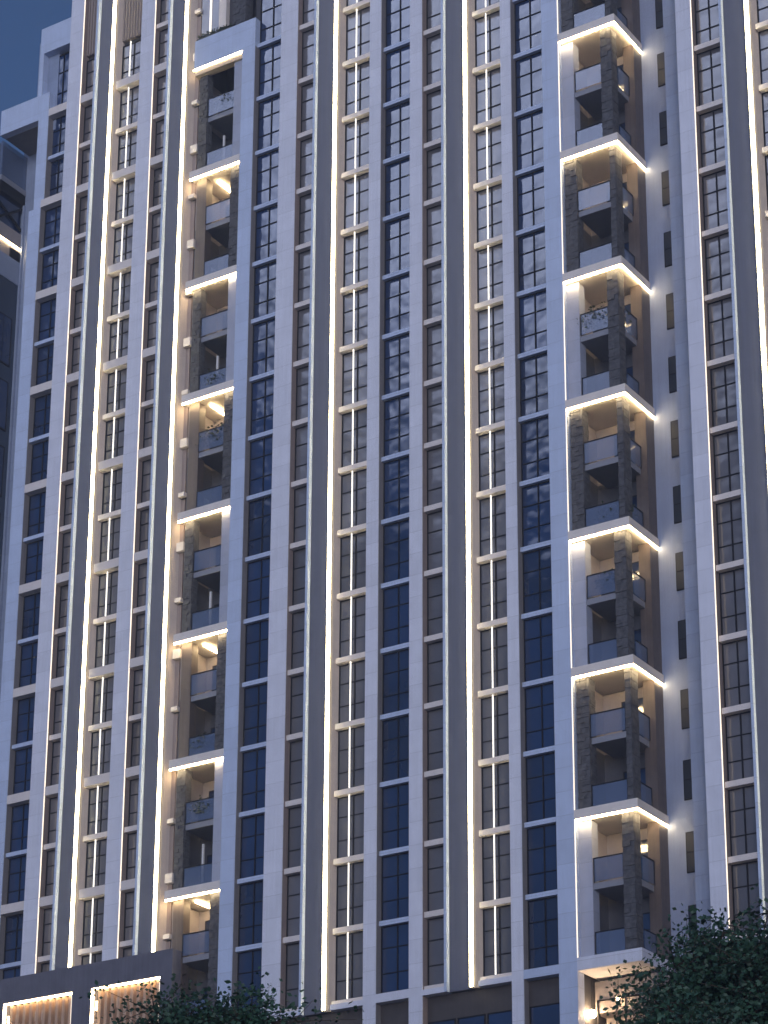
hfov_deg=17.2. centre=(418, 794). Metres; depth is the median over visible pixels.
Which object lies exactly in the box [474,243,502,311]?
paired window
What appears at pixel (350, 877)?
paired window
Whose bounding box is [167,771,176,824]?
slot window
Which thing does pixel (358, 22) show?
paired window
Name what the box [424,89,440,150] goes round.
narrow window
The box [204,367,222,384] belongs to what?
potted shrub
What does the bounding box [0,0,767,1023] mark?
residential tower
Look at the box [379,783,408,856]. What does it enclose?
tall window
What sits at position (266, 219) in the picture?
tall window
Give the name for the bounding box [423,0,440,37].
narrow window
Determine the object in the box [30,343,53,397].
tall window
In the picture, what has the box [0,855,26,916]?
tall window
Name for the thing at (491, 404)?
paired window
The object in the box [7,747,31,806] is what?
tall window
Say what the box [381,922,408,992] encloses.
tall window
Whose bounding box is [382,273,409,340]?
tall window
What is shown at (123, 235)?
paired window
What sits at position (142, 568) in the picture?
narrow window
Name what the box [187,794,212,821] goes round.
potted shrub
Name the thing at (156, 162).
narrow window
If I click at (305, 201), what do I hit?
narrow window
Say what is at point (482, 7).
paired window
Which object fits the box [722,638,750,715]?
paired window
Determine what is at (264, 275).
tall window
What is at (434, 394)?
narrow window
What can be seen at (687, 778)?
slit window
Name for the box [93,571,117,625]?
paired window
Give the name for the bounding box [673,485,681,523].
slit window
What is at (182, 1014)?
street tree
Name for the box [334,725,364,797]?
paired window
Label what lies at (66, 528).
narrow window
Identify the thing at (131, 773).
narrow window
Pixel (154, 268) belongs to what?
narrow window
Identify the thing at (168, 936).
slot window
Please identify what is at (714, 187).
paired window
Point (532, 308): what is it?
tall window
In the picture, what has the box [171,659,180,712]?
slot window
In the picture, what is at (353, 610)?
paired window
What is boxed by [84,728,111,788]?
paired window
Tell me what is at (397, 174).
tall window
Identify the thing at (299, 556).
narrow window
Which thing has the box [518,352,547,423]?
tall window
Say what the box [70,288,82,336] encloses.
narrow window
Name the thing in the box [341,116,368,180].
paired window
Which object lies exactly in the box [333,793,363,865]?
paired window
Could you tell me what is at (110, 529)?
paired window
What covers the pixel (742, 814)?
paired window
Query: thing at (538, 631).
tall window
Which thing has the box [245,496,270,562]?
tall window
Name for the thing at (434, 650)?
narrow window
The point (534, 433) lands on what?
tall window
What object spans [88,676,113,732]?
paired window
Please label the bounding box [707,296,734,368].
paired window
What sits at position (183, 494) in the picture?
slot window
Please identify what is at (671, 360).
slit window
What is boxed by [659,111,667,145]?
slit window
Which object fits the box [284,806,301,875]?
narrow window
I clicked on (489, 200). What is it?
paired window
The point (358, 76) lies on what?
paired window
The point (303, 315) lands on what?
narrow window
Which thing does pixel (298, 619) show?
narrow window
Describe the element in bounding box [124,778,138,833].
narrow window
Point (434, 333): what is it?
narrow window
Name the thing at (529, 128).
tall window
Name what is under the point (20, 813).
tall window
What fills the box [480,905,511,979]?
paired window
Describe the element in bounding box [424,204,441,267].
narrow window
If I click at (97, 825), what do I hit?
paired window
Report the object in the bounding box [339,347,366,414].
paired window
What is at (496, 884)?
paired window
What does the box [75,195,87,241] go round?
narrow window
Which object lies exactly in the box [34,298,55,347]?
tall window
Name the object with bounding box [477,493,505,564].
paired window
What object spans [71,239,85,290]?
narrow window
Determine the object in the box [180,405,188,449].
slot window
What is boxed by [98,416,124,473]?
paired window
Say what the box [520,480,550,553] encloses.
tall window
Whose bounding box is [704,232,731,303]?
paired window
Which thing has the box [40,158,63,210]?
tall window
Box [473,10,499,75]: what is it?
paired window
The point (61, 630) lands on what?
narrow window
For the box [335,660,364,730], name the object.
paired window
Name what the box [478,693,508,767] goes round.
paired window
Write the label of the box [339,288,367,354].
paired window
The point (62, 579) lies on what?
narrow window
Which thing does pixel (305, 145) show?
narrow window
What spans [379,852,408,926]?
tall window
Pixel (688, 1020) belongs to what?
street tree
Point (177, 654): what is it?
slot window
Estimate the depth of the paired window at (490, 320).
127.65 m
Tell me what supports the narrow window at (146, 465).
in the residential tower
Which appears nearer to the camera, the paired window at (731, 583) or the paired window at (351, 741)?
the paired window at (731, 583)
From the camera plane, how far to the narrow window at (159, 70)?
146.89 m
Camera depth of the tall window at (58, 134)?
149.75 m
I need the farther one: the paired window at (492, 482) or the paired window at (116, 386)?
the paired window at (116, 386)
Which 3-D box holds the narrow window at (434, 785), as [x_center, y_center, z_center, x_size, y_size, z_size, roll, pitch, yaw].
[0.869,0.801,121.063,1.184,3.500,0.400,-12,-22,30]
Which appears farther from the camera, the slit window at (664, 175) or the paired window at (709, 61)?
the slit window at (664, 175)
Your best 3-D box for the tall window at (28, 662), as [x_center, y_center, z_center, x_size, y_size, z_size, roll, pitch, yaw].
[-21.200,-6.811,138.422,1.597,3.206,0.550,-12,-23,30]
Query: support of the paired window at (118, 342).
in the residential tower
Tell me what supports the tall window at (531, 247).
in the residential tower
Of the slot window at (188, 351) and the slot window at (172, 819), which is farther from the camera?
the slot window at (188, 351)
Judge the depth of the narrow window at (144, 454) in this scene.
138.80 m
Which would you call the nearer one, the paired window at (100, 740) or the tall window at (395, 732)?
the tall window at (395, 732)
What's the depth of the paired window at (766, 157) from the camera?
121.22 m
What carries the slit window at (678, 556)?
in the residential tower
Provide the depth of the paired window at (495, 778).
119.54 m
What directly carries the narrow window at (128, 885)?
in the residential tower
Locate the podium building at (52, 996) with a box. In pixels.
[0,948,180,1023]
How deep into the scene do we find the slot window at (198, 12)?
146.14 m
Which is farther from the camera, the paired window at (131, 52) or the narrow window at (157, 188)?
the paired window at (131, 52)
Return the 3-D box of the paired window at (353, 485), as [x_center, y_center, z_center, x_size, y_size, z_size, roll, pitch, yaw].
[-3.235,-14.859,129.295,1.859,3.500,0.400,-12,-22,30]
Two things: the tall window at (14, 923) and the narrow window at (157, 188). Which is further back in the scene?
the narrow window at (157, 188)
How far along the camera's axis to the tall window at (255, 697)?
129.00 m
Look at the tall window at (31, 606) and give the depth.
139.72 m
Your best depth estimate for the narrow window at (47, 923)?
132.48 m
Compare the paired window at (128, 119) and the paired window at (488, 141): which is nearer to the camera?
the paired window at (488, 141)
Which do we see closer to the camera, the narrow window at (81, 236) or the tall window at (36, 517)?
the tall window at (36, 517)
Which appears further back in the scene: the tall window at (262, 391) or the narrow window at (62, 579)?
the narrow window at (62, 579)
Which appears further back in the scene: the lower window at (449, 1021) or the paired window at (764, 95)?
the paired window at (764, 95)
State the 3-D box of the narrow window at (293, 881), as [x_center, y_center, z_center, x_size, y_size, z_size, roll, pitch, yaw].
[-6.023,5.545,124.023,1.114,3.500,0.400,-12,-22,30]
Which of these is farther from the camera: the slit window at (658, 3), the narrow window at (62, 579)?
the narrow window at (62, 579)
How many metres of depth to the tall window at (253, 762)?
127.84 m
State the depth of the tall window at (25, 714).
137.69 m
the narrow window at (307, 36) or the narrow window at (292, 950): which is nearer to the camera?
the narrow window at (292, 950)
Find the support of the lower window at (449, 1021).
in the residential tower
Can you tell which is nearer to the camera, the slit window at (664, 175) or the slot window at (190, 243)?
the slit window at (664, 175)
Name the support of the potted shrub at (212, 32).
on the residential tower
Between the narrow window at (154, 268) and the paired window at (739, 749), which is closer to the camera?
the paired window at (739, 749)
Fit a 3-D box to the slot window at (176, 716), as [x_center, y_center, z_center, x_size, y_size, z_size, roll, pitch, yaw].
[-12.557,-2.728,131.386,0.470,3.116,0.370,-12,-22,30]
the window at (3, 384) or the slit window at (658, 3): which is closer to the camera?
the slit window at (658, 3)
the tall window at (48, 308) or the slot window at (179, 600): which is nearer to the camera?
the slot window at (179, 600)
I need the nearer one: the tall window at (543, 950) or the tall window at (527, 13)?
the tall window at (543, 950)
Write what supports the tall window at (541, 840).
in the residential tower
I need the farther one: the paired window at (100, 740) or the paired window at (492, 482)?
the paired window at (100, 740)
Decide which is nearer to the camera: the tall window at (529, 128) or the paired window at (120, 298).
the tall window at (529, 128)
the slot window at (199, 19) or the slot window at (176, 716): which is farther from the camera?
the slot window at (199, 19)
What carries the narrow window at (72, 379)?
in the residential tower
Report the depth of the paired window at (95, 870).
131.90 m
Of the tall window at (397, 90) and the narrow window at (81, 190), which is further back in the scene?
the narrow window at (81, 190)
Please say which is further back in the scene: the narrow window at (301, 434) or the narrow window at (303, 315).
the narrow window at (303, 315)
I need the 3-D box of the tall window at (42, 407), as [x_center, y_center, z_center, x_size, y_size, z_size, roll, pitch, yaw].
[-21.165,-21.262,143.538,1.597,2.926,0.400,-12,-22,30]
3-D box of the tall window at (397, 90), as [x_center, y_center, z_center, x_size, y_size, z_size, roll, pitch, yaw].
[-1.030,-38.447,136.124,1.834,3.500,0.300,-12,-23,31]
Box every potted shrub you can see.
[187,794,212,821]
[188,732,205,748]
[195,421,222,449]
[196,22,234,40]
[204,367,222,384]
[218,93,233,113]
[576,301,631,332]
[601,499,636,517]
[602,568,633,595]
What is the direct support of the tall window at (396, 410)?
in the residential tower
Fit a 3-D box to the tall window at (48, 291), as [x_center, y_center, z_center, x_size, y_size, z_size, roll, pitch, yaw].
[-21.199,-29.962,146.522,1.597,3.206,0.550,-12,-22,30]
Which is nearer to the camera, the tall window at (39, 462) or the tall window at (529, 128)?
the tall window at (529, 128)
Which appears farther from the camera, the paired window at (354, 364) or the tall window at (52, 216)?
the tall window at (52, 216)
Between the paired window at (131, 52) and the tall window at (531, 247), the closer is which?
the tall window at (531, 247)
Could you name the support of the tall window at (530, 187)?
in the residential tower
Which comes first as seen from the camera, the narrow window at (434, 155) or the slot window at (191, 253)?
the narrow window at (434, 155)
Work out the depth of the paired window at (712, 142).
123.64 m
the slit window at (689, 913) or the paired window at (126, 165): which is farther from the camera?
the paired window at (126, 165)
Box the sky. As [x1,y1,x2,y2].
[0,0,71,154]
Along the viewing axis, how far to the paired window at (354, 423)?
130.65 m
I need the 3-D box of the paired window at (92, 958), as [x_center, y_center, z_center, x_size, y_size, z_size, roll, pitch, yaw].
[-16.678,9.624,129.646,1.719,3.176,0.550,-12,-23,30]
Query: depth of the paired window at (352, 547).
128.31 m
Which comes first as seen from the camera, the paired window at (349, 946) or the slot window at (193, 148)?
the paired window at (349, 946)
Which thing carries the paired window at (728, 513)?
in the residential tower
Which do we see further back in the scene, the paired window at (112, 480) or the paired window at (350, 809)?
the paired window at (112, 480)
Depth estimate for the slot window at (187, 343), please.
139.52 m
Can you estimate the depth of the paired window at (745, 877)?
111.10 m
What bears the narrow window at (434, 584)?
in the residential tower
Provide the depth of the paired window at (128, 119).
147.11 m
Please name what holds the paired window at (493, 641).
in the residential tower
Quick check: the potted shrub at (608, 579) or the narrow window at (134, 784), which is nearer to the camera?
the potted shrub at (608, 579)
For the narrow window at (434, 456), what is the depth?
127.03 m
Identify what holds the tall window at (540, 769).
in the residential tower
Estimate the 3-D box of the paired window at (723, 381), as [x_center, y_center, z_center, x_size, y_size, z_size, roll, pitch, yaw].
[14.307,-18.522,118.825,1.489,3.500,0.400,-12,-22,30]
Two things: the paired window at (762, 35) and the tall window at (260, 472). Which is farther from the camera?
the tall window at (260, 472)
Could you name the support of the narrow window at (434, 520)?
in the residential tower
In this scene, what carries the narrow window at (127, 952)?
in the residential tower
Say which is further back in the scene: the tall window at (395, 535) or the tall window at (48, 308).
the tall window at (48, 308)
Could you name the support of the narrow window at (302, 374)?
in the residential tower
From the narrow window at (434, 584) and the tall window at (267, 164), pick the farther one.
the tall window at (267, 164)
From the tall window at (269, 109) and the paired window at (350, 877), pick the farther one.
the tall window at (269, 109)
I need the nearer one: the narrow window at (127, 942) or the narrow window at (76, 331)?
the narrow window at (127, 942)
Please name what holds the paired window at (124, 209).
in the residential tower
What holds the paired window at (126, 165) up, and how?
in the residential tower
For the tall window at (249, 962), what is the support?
in the residential tower
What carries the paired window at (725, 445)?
in the residential tower
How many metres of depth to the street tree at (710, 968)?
46.07 m
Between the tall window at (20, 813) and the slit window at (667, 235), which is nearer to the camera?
the slit window at (667, 235)
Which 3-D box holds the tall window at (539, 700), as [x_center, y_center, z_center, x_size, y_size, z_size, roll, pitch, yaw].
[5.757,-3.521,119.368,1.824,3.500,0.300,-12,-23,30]
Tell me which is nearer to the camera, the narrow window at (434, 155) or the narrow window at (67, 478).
the narrow window at (434, 155)
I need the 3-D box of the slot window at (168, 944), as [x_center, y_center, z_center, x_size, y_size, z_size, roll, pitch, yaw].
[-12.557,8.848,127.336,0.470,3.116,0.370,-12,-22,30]
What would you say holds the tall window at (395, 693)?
in the residential tower
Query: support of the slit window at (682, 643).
in the residential tower
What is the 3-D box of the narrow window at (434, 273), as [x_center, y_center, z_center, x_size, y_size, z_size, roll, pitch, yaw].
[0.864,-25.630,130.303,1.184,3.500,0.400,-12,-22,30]
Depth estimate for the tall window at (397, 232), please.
132.80 m
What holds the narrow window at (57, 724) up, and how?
in the residential tower
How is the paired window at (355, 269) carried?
in the residential tower
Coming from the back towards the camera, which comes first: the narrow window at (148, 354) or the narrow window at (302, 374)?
the narrow window at (148, 354)
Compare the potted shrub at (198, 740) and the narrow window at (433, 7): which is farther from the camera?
the narrow window at (433, 7)
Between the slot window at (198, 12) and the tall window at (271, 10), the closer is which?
the tall window at (271, 10)
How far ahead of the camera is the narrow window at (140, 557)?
136.79 m
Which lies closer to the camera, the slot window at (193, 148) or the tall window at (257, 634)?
the tall window at (257, 634)
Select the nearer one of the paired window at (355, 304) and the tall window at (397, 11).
the paired window at (355, 304)
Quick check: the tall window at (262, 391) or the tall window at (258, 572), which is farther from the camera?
the tall window at (262, 391)
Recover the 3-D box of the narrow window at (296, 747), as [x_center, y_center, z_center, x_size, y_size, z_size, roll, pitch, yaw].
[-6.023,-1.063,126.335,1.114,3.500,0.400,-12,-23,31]
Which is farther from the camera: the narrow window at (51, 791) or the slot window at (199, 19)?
the slot window at (199, 19)
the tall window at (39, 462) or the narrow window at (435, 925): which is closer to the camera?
the narrow window at (435, 925)
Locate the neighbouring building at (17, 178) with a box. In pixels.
[0,141,36,696]
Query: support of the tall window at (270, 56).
in the residential tower
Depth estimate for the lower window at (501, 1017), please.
115.98 m
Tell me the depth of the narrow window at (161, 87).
145.95 m
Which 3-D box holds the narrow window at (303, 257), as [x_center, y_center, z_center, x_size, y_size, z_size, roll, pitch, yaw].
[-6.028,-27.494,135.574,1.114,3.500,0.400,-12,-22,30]
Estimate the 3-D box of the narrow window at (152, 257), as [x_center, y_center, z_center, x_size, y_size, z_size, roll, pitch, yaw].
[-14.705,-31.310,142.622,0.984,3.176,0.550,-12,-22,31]
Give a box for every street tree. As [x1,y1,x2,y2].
[79,966,373,1023]
[598,883,767,1023]
[638,974,763,1023]
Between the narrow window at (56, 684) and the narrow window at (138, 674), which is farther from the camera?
the narrow window at (56, 684)
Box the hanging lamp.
[588,981,595,1017]
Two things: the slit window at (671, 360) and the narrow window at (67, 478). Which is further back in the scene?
the narrow window at (67, 478)
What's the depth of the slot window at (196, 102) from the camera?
144.47 m
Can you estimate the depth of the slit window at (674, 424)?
122.94 m
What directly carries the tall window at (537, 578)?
in the residential tower
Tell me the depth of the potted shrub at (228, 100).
142.85 m
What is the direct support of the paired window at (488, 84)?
in the residential tower
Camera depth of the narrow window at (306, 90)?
139.25 m
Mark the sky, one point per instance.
(22, 22)
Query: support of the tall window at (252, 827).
in the residential tower
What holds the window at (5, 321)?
in the neighbouring building at (17, 178)
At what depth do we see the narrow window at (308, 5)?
141.33 m
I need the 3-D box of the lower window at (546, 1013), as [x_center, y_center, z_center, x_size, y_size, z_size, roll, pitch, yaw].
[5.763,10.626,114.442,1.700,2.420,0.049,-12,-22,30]
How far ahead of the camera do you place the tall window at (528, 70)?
131.06 m
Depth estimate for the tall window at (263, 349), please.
135.95 m
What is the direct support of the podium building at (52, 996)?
on the ground
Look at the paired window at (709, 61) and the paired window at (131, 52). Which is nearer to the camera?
the paired window at (709, 61)
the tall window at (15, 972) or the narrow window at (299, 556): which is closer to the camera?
the narrow window at (299, 556)
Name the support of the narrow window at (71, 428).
in the residential tower
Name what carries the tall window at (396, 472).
in the residential tower
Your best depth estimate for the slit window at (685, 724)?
118.33 m
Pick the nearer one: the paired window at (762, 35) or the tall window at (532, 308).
the paired window at (762, 35)
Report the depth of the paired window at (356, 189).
135.26 m
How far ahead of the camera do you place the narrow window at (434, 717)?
122.40 m
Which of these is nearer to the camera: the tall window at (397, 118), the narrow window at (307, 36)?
the tall window at (397, 118)
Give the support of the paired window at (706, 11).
in the residential tower
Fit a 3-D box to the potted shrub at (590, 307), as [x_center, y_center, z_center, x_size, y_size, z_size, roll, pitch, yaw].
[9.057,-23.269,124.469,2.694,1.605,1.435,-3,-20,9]
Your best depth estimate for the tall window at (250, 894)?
125.52 m
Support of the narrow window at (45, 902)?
in the residential tower
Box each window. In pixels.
[0,312,11,366]
[0,378,8,431]
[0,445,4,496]
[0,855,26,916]
[0,913,22,969]
[3,967,20,1023]
[6,803,28,858]
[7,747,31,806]
[12,696,34,750]
[13,642,37,699]
[18,592,40,645]
[19,539,42,596]
[23,491,45,543]
[24,440,48,495]
[29,393,50,444]
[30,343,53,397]
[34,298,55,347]
[35,249,58,302]
[35,962,49,1019]
[38,908,51,963]
[39,850,54,908]
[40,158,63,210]
[40,205,60,254]
[43,797,57,850]
[44,740,60,797]
[48,52,69,119]
[48,115,65,161]
[49,689,62,741]
[50,634,65,690]
[54,585,67,635]
[55,531,70,586]
[60,483,72,533]
[61,431,75,484]
[65,384,77,433]
[66,334,80,386]
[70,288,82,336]
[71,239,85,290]
[75,148,89,197]
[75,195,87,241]
[78,897,103,955]
[79,105,91,150]
[79,839,106,900]
[80,58,94,106]
[81,953,101,1010]
[83,785,108,842]
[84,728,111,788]
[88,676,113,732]
[89,621,115,680]
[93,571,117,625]
[94,517,120,575]
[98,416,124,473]
[98,468,122,521]
[102,368,126,421]
[103,318,128,373]
[107,222,132,277]
[107,271,130,323]
[111,177,134,228]
[112,130,136,183]
[115,86,138,135]
[116,39,140,92]
[119,891,134,947]
[120,832,136,892]
[123,947,132,1004]
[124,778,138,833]
[125,721,140,779]
[129,613,144,670]
[129,669,142,722]
[133,508,148,564]
[133,562,146,614]
[137,459,150,510]
[138,407,152,461]
[141,359,154,408]
[142,308,156,361]
[145,261,158,310]
[146,212,160,263]
[149,167,162,214]
[150,119,163,169]
[153,28,167,77]
[153,75,165,121]
[156,0,168,30]
[163,884,172,939]
[165,826,174,884]
[166,941,170,948]
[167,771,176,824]
[169,714,178,760]
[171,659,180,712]
[172,605,181,660]
[174,552,183,603]
[176,499,185,552]
[178,448,187,498]
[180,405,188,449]
[182,347,190,394]
[183,298,192,348]
[185,249,193,296]
[187,201,195,250]
[188,154,197,200]
[190,107,198,155]
[192,77,199,106]
[193,16,201,61]
[195,0,202,15]
[235,881,262,952]
[236,949,261,1010]
[237,813,264,884]
[239,748,265,817]
[240,683,267,752]
[242,619,268,687]
[243,557,269,624]
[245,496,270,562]
[247,435,272,501]
[248,376,273,441]
[249,318,274,382]
[251,261,275,324]
[252,204,277,267]
[254,149,278,211]
[255,95,279,156]
[256,41,280,102]
[258,0,281,48]
[283,873,300,944]
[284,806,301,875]
[285,740,302,808]
[285,942,298,1011]
[286,674,303,741]
[288,610,304,676]
[289,548,305,613]
[290,486,306,550]
[291,425,307,488]
[292,365,308,428]
[293,307,309,368]
[294,249,310,310]
[295,193,310,252]
[296,137,311,196]
[297,82,312,140]
[298,28,313,86]
[299,0,314,32]
[332,931,362,1003]
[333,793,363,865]
[333,861,363,935]
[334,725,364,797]
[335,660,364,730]
[336,531,365,600]
[336,595,365,665]
[337,469,366,537]
[338,407,366,475]
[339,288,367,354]
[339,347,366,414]
[340,230,367,294]
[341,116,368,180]
[341,172,368,237]
[342,60,369,124]
[343,0,369,14]
[343,6,369,68]
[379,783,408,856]
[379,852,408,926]
[380,583,408,654]
[380,649,408,720]
[380,715,408,787]
[381,394,408,462]
[381,456,408,525]
[381,519,408,589]
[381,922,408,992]
[382,215,409,281]
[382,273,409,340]
[382,333,408,401]
[383,45,409,108]
[383,101,409,165]
[383,157,409,222]
[384,0,409,53]
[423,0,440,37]
[424,33,440,93]
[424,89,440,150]
[424,146,440,208]
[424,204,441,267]
[424,263,441,327]
[424,323,441,388]
[424,385,441,450]
[424,447,441,513]
[424,510,442,578]
[424,575,442,643]
[424,640,442,710]
[424,708,442,778]
[424,776,442,848]
[424,846,443,918]
[424,917,443,989]
[428,1018,455,1023]
[457,1014,485,1023]
[472,0,499,18]
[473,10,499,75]
[473,67,500,132]
[473,125,501,191]
[474,183,502,250]
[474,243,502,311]
[475,304,503,372]
[475,366,504,435]
[476,429,505,499]
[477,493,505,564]
[477,558,506,630]
[478,625,507,698]
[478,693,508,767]
[479,762,509,837]
[479,833,510,908]
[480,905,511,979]
[487,1010,511,1023]
[513,0,541,60]
[514,51,542,118]
[515,109,543,176]
[516,168,544,236]
[517,229,545,297]
[518,290,546,359]
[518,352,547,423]
[519,416,549,487]
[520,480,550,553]
[521,546,551,619]
[522,614,552,688]
[523,682,554,757]
[524,752,555,828]
[525,823,557,900]
[528,896,558,968]
[530,1002,559,1023]
[655,0,662,28]
[657,52,664,86]
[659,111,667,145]
[661,170,669,205]
[664,231,671,267]
[666,293,674,329]
[668,355,676,392]
[670,420,678,457]
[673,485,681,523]
[675,552,683,590]
[678,619,686,659]
[680,689,689,728]
[683,759,691,800]
[685,831,694,872]
[688,904,696,944]
[694,0,719,53]
[696,46,722,114]
[699,107,725,176]
[702,169,728,239]
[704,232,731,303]
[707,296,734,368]
[710,362,737,435]
[713,429,740,503]
[716,498,743,572]
[719,567,746,643]
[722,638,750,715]
[725,711,753,789]
[728,785,757,864]
[731,860,760,937]
[755,0,767,31]
[758,29,767,93]
[762,91,767,155]
[765,155,767,218]
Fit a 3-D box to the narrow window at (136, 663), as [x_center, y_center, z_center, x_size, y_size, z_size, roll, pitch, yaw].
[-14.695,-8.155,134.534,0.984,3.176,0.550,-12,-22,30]
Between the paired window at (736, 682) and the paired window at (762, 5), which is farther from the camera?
the paired window at (762, 5)
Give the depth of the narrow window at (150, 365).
139.86 m
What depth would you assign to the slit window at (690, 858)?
116.03 m
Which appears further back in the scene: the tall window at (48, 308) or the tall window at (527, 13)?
the tall window at (48, 308)
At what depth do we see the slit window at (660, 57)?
129.89 m
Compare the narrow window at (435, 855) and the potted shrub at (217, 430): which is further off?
the potted shrub at (217, 430)
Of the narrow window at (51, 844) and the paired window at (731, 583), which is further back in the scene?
the narrow window at (51, 844)
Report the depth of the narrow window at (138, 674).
133.80 m
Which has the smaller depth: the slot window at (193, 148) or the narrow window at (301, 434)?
the narrow window at (301, 434)
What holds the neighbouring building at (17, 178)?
on the ground
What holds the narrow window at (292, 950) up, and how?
in the residential tower
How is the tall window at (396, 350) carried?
in the residential tower
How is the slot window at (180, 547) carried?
in the residential tower
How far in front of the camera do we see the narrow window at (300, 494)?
131.16 m
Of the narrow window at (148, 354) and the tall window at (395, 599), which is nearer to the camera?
the tall window at (395, 599)
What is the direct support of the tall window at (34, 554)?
in the residential tower
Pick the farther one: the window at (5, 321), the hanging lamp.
the window at (5, 321)
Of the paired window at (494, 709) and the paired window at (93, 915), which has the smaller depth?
the paired window at (494, 709)
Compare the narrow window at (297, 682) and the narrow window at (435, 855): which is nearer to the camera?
the narrow window at (435, 855)
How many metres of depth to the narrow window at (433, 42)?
135.13 m
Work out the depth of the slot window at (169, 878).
129.40 m
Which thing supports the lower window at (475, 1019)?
in the residential tower
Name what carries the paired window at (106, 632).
in the residential tower
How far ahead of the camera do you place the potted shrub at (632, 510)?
120.50 m
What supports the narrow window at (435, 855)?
in the residential tower
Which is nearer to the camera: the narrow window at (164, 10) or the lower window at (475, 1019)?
the lower window at (475, 1019)
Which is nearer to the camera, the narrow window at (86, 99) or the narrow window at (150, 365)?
the narrow window at (150, 365)
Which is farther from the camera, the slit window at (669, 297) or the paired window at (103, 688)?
the paired window at (103, 688)
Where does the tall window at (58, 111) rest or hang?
in the residential tower
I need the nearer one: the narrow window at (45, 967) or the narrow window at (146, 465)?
the narrow window at (45, 967)
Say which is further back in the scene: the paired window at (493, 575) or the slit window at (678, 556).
the paired window at (493, 575)
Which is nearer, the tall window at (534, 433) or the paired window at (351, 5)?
the tall window at (534, 433)
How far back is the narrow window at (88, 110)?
148.66 m

